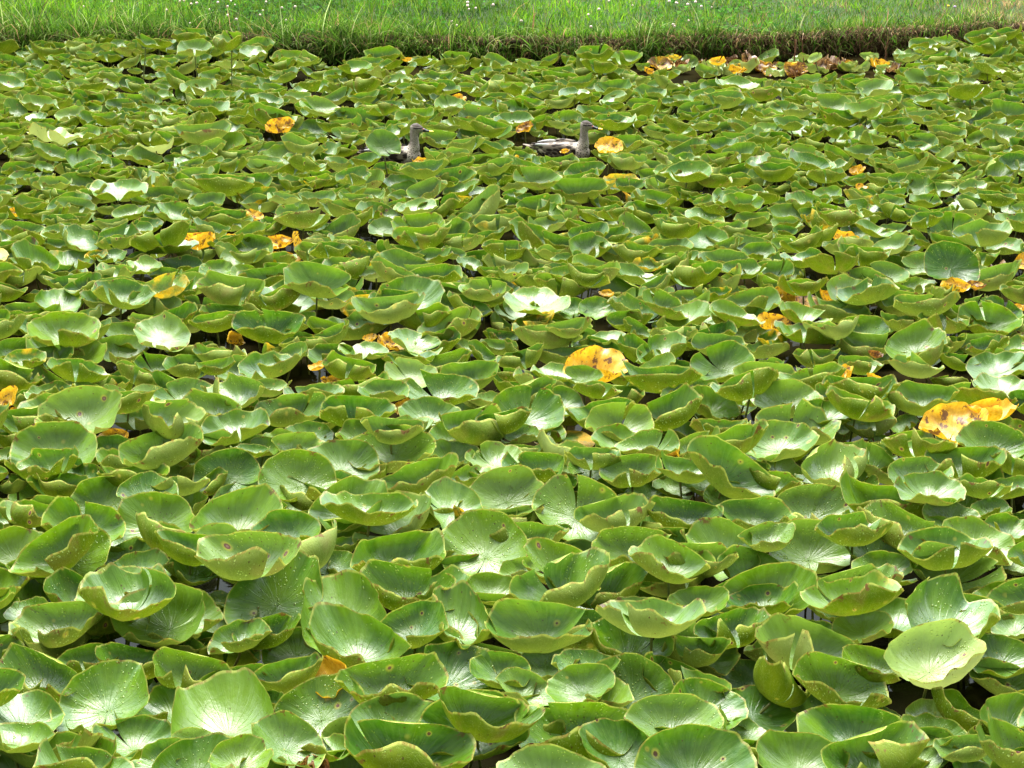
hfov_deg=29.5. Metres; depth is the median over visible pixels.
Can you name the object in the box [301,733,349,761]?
water lily leaf
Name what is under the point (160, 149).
pale lily leaf
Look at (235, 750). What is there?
water lily leaf
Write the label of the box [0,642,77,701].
water lily leaf
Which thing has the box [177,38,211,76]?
water lily leaf
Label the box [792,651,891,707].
water lily leaf
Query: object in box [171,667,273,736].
water lily leaf
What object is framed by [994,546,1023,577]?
water lily leaf
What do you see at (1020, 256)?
yellow lily leaf
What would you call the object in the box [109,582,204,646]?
water lily leaf
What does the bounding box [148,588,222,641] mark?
water lily leaf
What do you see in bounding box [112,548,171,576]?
water lily leaf
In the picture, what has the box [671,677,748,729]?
water lily leaf
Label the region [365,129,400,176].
water lily leaf
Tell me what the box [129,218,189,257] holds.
water lily leaf
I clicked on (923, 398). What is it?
water lily leaf
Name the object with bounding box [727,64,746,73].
leaf scrap
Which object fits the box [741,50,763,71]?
leaf scrap
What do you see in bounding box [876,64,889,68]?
leaf scrap
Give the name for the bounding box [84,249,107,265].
water lily leaf
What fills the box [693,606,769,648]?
water lily leaf
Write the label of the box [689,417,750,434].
water lily leaf
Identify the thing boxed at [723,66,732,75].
leaf scrap
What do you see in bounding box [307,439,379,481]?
water lily leaf
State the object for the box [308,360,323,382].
yellow lily leaf
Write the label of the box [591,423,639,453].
water lily leaf
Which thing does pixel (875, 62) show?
leaf scrap
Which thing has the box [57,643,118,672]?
water lily leaf
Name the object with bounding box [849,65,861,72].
leaf scrap
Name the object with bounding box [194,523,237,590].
water lily leaf
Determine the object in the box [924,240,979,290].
water lily leaf
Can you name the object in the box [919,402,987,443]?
yellow lily leaf
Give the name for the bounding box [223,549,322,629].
water lily leaf
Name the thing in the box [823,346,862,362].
water lily leaf
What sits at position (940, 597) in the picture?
water lily leaf
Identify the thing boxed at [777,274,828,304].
water lily leaf
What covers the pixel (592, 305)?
water lily leaf
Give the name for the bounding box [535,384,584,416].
water lily leaf
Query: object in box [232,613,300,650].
water lily leaf
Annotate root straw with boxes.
[0,18,1023,65]
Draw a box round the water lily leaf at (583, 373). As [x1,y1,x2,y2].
[564,365,603,404]
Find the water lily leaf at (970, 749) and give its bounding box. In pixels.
[933,734,990,762]
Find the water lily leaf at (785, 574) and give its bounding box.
[715,561,817,614]
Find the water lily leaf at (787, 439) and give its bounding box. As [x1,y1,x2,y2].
[746,419,819,461]
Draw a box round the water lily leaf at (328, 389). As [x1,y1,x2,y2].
[283,382,344,402]
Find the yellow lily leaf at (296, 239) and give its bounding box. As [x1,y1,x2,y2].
[292,231,301,260]
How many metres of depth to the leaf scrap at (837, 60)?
15.44 m
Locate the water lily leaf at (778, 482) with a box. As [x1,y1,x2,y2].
[749,468,802,494]
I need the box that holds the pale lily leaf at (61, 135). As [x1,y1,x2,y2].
[27,122,82,172]
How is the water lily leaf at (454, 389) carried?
on the pond water
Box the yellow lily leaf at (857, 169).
[849,164,865,187]
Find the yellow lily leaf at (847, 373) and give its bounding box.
[841,364,852,377]
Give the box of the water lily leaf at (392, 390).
[357,379,409,417]
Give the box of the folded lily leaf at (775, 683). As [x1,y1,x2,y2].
[753,656,809,713]
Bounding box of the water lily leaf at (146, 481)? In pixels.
[116,470,177,498]
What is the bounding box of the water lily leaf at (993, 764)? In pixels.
[990,747,1023,767]
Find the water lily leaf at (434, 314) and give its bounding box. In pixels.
[398,302,450,329]
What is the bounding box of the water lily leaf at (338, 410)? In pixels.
[319,395,396,426]
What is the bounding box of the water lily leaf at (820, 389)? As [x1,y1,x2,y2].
[815,382,828,399]
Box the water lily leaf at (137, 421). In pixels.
[114,409,149,435]
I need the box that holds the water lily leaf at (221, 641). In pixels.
[207,617,271,665]
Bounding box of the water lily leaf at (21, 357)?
[4,348,46,367]
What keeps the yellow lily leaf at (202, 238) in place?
on the pond water
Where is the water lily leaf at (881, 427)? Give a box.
[843,416,896,437]
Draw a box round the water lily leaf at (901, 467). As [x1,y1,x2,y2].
[887,456,953,488]
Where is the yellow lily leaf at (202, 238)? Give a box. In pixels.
[184,231,214,250]
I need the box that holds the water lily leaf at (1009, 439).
[955,420,1023,459]
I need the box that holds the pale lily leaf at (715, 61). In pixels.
[709,56,725,76]
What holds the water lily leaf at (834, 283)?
on the pond water
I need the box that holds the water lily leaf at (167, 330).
[133,310,190,370]
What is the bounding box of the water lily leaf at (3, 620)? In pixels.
[0,597,19,634]
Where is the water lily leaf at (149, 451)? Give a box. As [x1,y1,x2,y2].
[118,422,203,475]
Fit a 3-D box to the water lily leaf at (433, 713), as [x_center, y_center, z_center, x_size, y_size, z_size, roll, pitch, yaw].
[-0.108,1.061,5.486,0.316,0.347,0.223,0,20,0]
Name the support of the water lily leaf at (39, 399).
on the pond water
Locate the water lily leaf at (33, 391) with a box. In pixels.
[24,380,75,399]
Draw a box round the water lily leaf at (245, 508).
[189,483,282,531]
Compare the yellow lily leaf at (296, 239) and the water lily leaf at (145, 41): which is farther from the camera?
the water lily leaf at (145, 41)
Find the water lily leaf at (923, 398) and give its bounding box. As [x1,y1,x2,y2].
[882,380,959,416]
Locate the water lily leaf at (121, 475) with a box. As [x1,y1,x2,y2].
[96,461,169,486]
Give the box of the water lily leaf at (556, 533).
[489,522,568,555]
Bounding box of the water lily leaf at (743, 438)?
[716,419,768,453]
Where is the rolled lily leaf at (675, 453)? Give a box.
[667,447,679,456]
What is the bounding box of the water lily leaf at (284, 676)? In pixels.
[254,652,322,693]
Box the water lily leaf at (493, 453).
[465,440,522,472]
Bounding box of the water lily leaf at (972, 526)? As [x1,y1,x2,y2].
[942,515,1014,579]
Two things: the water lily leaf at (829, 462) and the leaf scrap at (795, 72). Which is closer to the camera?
the water lily leaf at (829, 462)
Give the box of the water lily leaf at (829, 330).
[801,315,858,348]
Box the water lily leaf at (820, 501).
[775,483,852,522]
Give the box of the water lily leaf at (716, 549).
[664,542,738,585]
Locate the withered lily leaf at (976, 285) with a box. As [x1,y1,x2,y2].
[967,280,986,296]
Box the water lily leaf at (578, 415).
[565,397,635,429]
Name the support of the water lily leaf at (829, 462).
on the pond water
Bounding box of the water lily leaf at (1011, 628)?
[991,612,1023,638]
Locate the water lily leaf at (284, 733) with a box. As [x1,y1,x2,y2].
[251,710,325,767]
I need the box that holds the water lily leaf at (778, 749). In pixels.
[756,729,849,767]
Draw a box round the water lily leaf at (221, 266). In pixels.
[199,259,232,274]
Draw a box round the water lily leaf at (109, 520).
[41,496,125,541]
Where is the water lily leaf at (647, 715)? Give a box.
[624,693,723,736]
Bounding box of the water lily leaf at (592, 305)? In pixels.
[578,296,613,329]
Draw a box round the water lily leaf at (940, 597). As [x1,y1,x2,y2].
[905,572,1000,646]
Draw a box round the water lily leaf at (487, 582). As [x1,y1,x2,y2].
[468,572,514,604]
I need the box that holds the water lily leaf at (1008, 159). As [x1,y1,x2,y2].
[999,152,1023,171]
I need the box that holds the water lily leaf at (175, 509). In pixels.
[117,491,194,541]
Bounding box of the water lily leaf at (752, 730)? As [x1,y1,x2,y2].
[722,716,765,746]
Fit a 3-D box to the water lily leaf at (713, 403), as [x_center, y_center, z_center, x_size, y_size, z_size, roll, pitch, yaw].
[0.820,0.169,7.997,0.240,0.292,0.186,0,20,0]
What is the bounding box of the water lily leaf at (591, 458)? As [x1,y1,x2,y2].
[564,446,620,477]
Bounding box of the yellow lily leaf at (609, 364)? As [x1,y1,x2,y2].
[563,345,627,382]
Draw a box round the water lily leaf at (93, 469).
[60,458,104,477]
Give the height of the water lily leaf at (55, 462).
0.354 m
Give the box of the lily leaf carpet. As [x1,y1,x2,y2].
[0,24,1023,767]
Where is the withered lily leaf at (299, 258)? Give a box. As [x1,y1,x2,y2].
[273,252,300,262]
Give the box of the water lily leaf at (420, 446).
[349,424,435,474]
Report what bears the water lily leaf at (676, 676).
on the pond water
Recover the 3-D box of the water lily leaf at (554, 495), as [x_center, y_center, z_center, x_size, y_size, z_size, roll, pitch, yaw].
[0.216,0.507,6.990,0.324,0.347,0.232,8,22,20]
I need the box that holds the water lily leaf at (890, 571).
[818,563,903,643]
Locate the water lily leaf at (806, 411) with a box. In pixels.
[754,398,840,445]
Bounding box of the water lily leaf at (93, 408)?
[34,385,122,433]
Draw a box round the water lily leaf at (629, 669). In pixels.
[597,652,673,708]
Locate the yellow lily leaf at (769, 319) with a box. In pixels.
[757,312,791,331]
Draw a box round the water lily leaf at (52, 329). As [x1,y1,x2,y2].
[26,311,100,348]
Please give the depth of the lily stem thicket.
9.98 m
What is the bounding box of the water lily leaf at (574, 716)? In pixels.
[514,702,628,759]
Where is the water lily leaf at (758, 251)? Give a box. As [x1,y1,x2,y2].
[741,242,775,261]
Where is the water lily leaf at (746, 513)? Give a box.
[715,495,796,528]
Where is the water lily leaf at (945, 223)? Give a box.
[926,211,973,236]
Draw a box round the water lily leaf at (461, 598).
[431,579,496,649]
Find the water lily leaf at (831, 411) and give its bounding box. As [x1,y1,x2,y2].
[809,398,852,423]
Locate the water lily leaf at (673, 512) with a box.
[643,495,723,533]
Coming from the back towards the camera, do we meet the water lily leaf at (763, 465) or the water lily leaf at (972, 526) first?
the water lily leaf at (763, 465)
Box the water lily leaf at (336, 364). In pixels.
[322,350,375,380]
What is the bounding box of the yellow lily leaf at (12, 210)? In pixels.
[10,207,17,220]
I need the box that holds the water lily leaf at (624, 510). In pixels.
[574,492,654,531]
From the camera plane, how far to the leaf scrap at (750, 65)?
15.31 m
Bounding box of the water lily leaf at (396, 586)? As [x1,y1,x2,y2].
[360,559,455,610]
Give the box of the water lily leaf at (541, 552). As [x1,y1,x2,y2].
[522,537,600,590]
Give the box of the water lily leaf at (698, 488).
[683,480,709,495]
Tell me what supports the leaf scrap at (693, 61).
on the pond water
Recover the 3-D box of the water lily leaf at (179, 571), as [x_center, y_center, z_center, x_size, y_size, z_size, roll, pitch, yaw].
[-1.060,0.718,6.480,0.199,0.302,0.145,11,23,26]
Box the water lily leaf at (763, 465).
[754,460,770,470]
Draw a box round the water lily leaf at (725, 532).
[680,516,760,580]
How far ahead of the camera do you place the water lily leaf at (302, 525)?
6.76 m
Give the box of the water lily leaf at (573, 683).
[545,663,614,701]
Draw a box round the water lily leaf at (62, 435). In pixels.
[9,420,97,471]
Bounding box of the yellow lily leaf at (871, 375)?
[867,373,881,377]
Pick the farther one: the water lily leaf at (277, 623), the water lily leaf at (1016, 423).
the water lily leaf at (1016, 423)
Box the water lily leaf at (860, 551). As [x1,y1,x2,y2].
[845,526,912,573]
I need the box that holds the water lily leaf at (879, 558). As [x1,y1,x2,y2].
[851,550,917,585]
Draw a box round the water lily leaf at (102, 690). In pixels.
[49,659,149,733]
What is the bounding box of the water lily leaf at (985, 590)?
[972,578,1015,595]
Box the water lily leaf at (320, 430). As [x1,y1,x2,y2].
[285,420,333,441]
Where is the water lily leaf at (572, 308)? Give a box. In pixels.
[561,297,585,317]
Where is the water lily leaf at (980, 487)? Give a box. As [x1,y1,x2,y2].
[949,473,1012,500]
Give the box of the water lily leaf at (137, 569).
[74,563,166,644]
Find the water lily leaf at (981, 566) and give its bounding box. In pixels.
[909,541,1006,593]
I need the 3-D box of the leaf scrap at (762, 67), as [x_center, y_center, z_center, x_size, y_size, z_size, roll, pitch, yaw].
[2.006,-2.474,15.272,0.151,0.104,0.133,0,20,0]
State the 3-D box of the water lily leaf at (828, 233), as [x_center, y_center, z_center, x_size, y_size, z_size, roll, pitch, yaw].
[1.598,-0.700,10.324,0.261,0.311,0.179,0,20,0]
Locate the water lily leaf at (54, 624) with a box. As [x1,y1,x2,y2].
[8,601,102,647]
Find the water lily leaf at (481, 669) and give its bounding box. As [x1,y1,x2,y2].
[469,651,530,688]
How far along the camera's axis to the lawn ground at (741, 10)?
16.68 m
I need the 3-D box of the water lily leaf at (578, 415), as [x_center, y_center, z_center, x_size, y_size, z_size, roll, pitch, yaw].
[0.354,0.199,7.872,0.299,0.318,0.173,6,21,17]
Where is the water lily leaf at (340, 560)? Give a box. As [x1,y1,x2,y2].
[320,550,355,576]
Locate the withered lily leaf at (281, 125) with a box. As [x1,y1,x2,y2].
[265,116,293,135]
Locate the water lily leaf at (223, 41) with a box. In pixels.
[212,30,241,85]
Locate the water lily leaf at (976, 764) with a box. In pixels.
[952,761,989,767]
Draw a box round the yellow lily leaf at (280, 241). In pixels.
[266,235,292,251]
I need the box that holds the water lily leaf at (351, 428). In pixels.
[335,418,366,439]
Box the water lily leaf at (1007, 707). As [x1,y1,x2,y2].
[980,692,1023,730]
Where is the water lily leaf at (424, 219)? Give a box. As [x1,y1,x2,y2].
[391,212,444,228]
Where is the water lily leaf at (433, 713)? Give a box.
[418,689,529,767]
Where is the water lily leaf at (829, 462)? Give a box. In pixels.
[801,439,866,485]
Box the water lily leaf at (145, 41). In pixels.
[135,33,158,79]
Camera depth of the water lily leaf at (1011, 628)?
6.12 m
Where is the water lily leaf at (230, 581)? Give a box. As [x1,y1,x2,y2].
[219,576,236,583]
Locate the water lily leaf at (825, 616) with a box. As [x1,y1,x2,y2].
[808,577,838,621]
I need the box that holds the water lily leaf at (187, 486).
[152,475,209,495]
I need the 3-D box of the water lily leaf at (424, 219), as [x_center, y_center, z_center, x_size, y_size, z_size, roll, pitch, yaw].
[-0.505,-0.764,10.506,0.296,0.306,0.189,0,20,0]
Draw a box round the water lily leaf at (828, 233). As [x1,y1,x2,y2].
[790,223,837,249]
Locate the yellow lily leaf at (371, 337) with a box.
[362,333,377,341]
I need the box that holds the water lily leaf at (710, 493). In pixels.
[703,481,739,504]
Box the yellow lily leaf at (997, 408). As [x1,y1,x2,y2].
[968,398,1018,420]
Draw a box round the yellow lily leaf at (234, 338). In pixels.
[227,331,244,349]
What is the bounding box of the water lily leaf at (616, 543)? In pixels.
[591,526,670,566]
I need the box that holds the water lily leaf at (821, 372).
[778,361,846,390]
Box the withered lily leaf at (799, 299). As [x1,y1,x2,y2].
[795,295,817,306]
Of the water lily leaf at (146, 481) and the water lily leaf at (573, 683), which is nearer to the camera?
the water lily leaf at (573, 683)
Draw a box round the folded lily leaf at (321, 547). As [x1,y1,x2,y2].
[300,519,336,568]
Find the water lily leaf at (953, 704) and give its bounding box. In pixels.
[931,681,988,733]
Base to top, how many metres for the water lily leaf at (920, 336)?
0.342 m
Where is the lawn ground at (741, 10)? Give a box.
[0,0,1023,35]
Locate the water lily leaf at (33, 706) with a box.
[0,689,64,730]
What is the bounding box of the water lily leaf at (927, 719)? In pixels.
[901,712,967,748]
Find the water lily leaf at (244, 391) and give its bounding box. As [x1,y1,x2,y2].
[200,372,264,407]
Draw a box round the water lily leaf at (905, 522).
[857,500,934,548]
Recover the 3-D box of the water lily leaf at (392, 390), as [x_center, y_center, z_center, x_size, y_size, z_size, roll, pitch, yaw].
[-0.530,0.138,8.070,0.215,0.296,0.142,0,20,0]
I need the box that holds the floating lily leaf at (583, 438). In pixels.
[535,430,594,446]
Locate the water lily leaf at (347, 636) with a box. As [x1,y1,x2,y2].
[308,602,411,667]
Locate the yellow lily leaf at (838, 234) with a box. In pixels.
[833,231,858,238]
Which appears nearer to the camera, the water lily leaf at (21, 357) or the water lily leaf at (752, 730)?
the water lily leaf at (752, 730)
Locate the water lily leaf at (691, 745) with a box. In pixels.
[634,723,757,767]
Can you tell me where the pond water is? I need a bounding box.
[0,26,1023,767]
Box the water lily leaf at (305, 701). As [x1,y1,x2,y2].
[273,673,364,737]
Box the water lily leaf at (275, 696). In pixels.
[267,689,283,708]
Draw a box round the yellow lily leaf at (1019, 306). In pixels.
[1015,304,1023,310]
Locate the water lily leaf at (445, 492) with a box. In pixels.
[419,476,482,529]
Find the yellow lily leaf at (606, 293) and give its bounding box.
[599,289,613,319]
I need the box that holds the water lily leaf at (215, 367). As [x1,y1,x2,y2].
[194,356,235,376]
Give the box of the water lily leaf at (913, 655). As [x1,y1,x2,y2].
[883,618,986,698]
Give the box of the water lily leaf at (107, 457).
[95,447,128,467]
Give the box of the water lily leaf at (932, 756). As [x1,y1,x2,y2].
[919,747,942,767]
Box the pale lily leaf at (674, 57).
[666,54,681,70]
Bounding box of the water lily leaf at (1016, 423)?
[997,416,1023,433]
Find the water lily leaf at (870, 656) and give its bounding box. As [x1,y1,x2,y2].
[842,644,899,683]
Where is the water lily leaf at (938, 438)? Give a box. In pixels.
[935,432,953,440]
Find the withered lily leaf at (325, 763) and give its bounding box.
[296,754,329,767]
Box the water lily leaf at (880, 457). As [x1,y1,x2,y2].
[853,438,893,485]
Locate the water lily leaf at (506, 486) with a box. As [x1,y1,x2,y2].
[470,465,543,517]
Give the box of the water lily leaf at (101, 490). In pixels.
[70,475,121,513]
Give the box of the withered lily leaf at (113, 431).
[96,428,128,437]
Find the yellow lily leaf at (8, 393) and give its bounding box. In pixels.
[0,385,17,409]
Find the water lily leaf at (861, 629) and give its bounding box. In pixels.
[831,610,893,644]
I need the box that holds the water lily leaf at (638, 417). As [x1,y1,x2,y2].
[585,402,653,441]
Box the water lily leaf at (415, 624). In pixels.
[380,600,448,653]
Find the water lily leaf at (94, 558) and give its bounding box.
[19,527,110,583]
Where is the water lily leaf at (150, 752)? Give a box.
[131,737,181,767]
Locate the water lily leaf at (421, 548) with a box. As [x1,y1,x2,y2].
[350,528,445,571]
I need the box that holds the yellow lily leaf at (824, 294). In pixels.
[820,288,831,300]
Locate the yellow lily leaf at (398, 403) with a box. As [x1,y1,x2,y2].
[395,398,413,413]
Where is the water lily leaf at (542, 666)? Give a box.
[521,648,579,680]
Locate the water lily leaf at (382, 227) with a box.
[368,216,392,239]
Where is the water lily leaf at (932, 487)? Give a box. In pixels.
[894,470,966,505]
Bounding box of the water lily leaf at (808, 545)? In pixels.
[769,518,849,573]
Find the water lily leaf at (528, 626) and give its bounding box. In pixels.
[484,598,592,653]
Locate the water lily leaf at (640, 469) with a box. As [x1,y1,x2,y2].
[599,453,662,491]
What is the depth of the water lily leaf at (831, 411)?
7.86 m
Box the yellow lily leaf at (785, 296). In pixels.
[775,286,795,315]
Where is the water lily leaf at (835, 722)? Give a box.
[796,703,901,758]
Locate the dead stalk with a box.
[793,39,795,61]
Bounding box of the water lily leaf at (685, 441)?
[676,426,719,458]
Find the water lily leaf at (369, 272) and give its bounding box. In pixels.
[359,266,379,290]
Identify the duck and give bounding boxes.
[357,123,433,163]
[523,121,602,157]
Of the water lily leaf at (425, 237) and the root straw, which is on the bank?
the root straw
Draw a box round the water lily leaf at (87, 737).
[0,728,102,767]
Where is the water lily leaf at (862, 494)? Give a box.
[839,468,923,518]
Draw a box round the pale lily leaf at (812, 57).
[807,52,821,77]
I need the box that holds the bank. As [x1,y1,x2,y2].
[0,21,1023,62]
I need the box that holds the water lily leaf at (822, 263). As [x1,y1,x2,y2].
[802,251,858,277]
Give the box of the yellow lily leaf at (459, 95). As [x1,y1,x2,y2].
[452,93,466,99]
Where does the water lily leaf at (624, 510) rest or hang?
on the pond water
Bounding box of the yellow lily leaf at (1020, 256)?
[1015,252,1023,273]
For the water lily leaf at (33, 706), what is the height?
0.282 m
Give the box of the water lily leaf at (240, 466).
[192,447,260,495]
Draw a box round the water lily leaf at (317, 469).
[258,449,336,501]
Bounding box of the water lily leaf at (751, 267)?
[722,258,766,286]
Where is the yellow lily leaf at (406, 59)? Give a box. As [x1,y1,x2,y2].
[401,57,411,73]
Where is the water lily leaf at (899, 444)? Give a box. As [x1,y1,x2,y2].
[881,427,957,456]
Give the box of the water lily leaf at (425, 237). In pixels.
[391,224,450,248]
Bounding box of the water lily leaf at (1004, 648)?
[973,633,1023,678]
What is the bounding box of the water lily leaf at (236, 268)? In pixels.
[230,264,254,275]
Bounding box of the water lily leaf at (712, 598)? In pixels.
[667,586,728,622]
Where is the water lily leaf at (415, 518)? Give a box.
[352,490,430,543]
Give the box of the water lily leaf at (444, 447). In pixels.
[428,439,479,466]
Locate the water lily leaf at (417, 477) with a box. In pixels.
[380,452,458,493]
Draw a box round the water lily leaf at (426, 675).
[334,652,448,705]
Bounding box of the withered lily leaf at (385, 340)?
[377,332,407,350]
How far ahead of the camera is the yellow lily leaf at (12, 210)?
10.88 m
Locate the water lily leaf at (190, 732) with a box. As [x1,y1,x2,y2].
[171,727,212,738]
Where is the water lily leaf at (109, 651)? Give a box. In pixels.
[95,642,155,679]
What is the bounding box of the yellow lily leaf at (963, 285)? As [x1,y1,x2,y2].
[940,277,970,291]
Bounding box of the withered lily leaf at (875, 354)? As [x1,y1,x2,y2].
[868,350,883,359]
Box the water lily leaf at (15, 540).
[0,525,43,568]
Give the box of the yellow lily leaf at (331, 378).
[320,375,341,382]
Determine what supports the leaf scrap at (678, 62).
on the pond water
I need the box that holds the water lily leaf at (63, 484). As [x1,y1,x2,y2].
[26,471,88,496]
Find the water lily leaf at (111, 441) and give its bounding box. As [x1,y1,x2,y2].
[91,434,128,464]
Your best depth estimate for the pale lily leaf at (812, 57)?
15.01 m
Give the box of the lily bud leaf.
[453,505,463,519]
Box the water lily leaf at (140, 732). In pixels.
[91,714,170,760]
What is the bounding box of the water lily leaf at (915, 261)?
[901,252,926,293]
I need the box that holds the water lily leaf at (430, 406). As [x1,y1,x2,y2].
[398,396,460,432]
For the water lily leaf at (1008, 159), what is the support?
on the pond water
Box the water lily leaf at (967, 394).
[952,382,1017,404]
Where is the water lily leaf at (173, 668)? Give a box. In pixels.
[152,646,232,689]
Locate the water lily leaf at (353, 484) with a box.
[308,475,388,532]
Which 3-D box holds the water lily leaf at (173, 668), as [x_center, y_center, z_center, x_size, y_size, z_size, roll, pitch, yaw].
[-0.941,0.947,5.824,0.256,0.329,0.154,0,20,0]
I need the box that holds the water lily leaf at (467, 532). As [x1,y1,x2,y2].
[442,508,527,575]
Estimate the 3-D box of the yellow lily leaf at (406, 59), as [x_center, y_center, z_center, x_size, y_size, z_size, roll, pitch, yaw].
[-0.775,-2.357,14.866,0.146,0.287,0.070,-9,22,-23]
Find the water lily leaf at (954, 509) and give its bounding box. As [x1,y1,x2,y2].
[922,498,980,525]
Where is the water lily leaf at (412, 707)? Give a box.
[348,692,432,746]
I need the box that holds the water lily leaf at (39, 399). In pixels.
[17,392,70,419]
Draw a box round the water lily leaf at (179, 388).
[152,377,211,400]
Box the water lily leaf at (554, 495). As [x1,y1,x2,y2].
[532,474,616,541]
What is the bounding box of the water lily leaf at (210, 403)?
[173,388,241,425]
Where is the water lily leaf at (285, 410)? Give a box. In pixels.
[254,391,325,427]
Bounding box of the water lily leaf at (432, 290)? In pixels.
[375,275,444,329]
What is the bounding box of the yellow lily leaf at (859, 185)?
[856,183,867,188]
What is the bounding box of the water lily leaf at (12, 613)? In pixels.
[3,596,47,621]
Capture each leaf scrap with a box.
[635,62,649,70]
[644,67,653,73]
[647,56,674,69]
[667,56,689,66]
[672,63,690,72]
[681,54,698,67]
[695,63,717,77]
[701,59,725,69]
[713,64,728,75]
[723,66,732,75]
[725,54,737,64]
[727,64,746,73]
[729,59,740,64]
[734,58,759,72]
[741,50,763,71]
[758,62,776,76]
[759,48,778,62]
[766,66,784,76]
[775,62,784,68]
[784,61,807,77]
[786,65,802,76]
[788,52,808,62]
[797,53,809,63]
[805,63,820,73]
[816,67,828,74]
[817,54,836,69]
[824,57,845,69]
[838,61,857,71]
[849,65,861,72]
[855,60,869,72]
[859,52,878,59]
[865,58,889,66]
[873,68,885,73]
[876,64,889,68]
[884,62,902,71]
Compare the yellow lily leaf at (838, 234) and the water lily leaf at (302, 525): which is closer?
the water lily leaf at (302, 525)
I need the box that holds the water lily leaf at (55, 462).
[4,445,78,481]
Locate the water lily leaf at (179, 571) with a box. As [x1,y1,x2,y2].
[163,557,217,586]
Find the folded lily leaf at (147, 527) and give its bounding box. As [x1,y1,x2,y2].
[135,512,192,557]
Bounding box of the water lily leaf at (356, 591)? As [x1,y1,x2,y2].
[301,569,386,652]
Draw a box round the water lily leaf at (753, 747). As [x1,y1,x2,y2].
[742,739,757,761]
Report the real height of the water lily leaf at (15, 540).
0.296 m
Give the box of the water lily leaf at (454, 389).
[405,369,478,405]
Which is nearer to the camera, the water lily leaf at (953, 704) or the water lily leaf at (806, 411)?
the water lily leaf at (953, 704)
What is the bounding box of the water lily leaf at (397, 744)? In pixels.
[344,715,475,767]
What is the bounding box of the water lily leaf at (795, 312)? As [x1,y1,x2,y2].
[778,300,833,348]
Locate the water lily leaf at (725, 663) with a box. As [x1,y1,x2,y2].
[671,622,740,675]
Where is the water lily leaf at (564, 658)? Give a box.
[551,648,620,670]
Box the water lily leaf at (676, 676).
[668,666,731,693]
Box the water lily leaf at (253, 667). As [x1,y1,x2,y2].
[231,663,267,675]
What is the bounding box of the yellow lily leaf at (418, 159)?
[412,157,425,161]
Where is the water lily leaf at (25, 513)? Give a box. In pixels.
[0,499,48,527]
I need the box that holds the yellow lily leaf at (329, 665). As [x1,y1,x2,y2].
[315,655,346,697]
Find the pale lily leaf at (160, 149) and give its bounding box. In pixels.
[137,136,173,153]
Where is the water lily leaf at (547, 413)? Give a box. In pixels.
[491,385,564,443]
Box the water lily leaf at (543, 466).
[500,451,567,482]
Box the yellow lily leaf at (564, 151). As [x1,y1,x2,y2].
[560,149,569,155]
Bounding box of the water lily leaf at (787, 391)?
[754,379,823,421]
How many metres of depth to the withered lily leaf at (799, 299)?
9.66 m
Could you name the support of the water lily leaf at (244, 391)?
on the pond water
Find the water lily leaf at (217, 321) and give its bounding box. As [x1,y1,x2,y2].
[188,310,237,346]
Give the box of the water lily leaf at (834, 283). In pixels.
[826,273,874,309]
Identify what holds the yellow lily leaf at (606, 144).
on the pond water
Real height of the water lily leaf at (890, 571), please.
0.319 m
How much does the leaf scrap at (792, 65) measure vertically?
0.117 m
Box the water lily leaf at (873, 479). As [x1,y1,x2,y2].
[857,471,878,484]
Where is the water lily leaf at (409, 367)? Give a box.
[384,356,437,387]
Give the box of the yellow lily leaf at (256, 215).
[246,209,263,220]
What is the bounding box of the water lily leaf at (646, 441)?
[614,428,679,457]
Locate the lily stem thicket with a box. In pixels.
[0,41,1023,767]
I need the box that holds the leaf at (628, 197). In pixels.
[622,191,630,202]
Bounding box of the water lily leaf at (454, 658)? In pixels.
[404,640,498,700]
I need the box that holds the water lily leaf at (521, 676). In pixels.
[495,667,554,706]
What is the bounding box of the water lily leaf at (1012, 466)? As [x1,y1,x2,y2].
[990,450,1023,512]
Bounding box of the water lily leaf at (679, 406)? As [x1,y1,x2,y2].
[646,382,702,430]
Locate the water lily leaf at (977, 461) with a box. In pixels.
[924,445,1006,477]
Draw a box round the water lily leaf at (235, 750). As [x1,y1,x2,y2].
[208,734,273,767]
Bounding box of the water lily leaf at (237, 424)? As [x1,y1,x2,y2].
[201,407,269,445]
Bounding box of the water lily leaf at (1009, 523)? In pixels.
[984,512,1023,542]
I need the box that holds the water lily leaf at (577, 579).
[509,546,609,606]
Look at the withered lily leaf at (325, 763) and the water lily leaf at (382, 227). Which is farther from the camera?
the water lily leaf at (382, 227)
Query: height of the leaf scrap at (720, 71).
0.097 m
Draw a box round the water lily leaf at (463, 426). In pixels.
[438,403,505,445]
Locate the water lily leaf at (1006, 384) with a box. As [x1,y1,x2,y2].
[971,372,1023,399]
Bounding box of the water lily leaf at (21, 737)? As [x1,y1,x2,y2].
[0,721,56,767]
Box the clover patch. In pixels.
[12,0,1013,34]
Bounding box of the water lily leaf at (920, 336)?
[885,318,947,380]
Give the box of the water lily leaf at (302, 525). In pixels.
[251,509,320,540]
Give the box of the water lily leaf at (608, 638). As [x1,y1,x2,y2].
[585,613,674,664]
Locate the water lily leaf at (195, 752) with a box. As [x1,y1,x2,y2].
[151,732,245,767]
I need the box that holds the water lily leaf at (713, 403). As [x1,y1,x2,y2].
[693,384,741,419]
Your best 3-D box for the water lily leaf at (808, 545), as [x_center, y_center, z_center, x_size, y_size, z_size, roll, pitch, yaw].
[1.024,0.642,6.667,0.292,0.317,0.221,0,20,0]
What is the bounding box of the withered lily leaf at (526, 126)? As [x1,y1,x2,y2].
[516,121,532,147]
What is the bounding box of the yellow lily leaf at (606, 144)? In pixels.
[594,136,622,173]

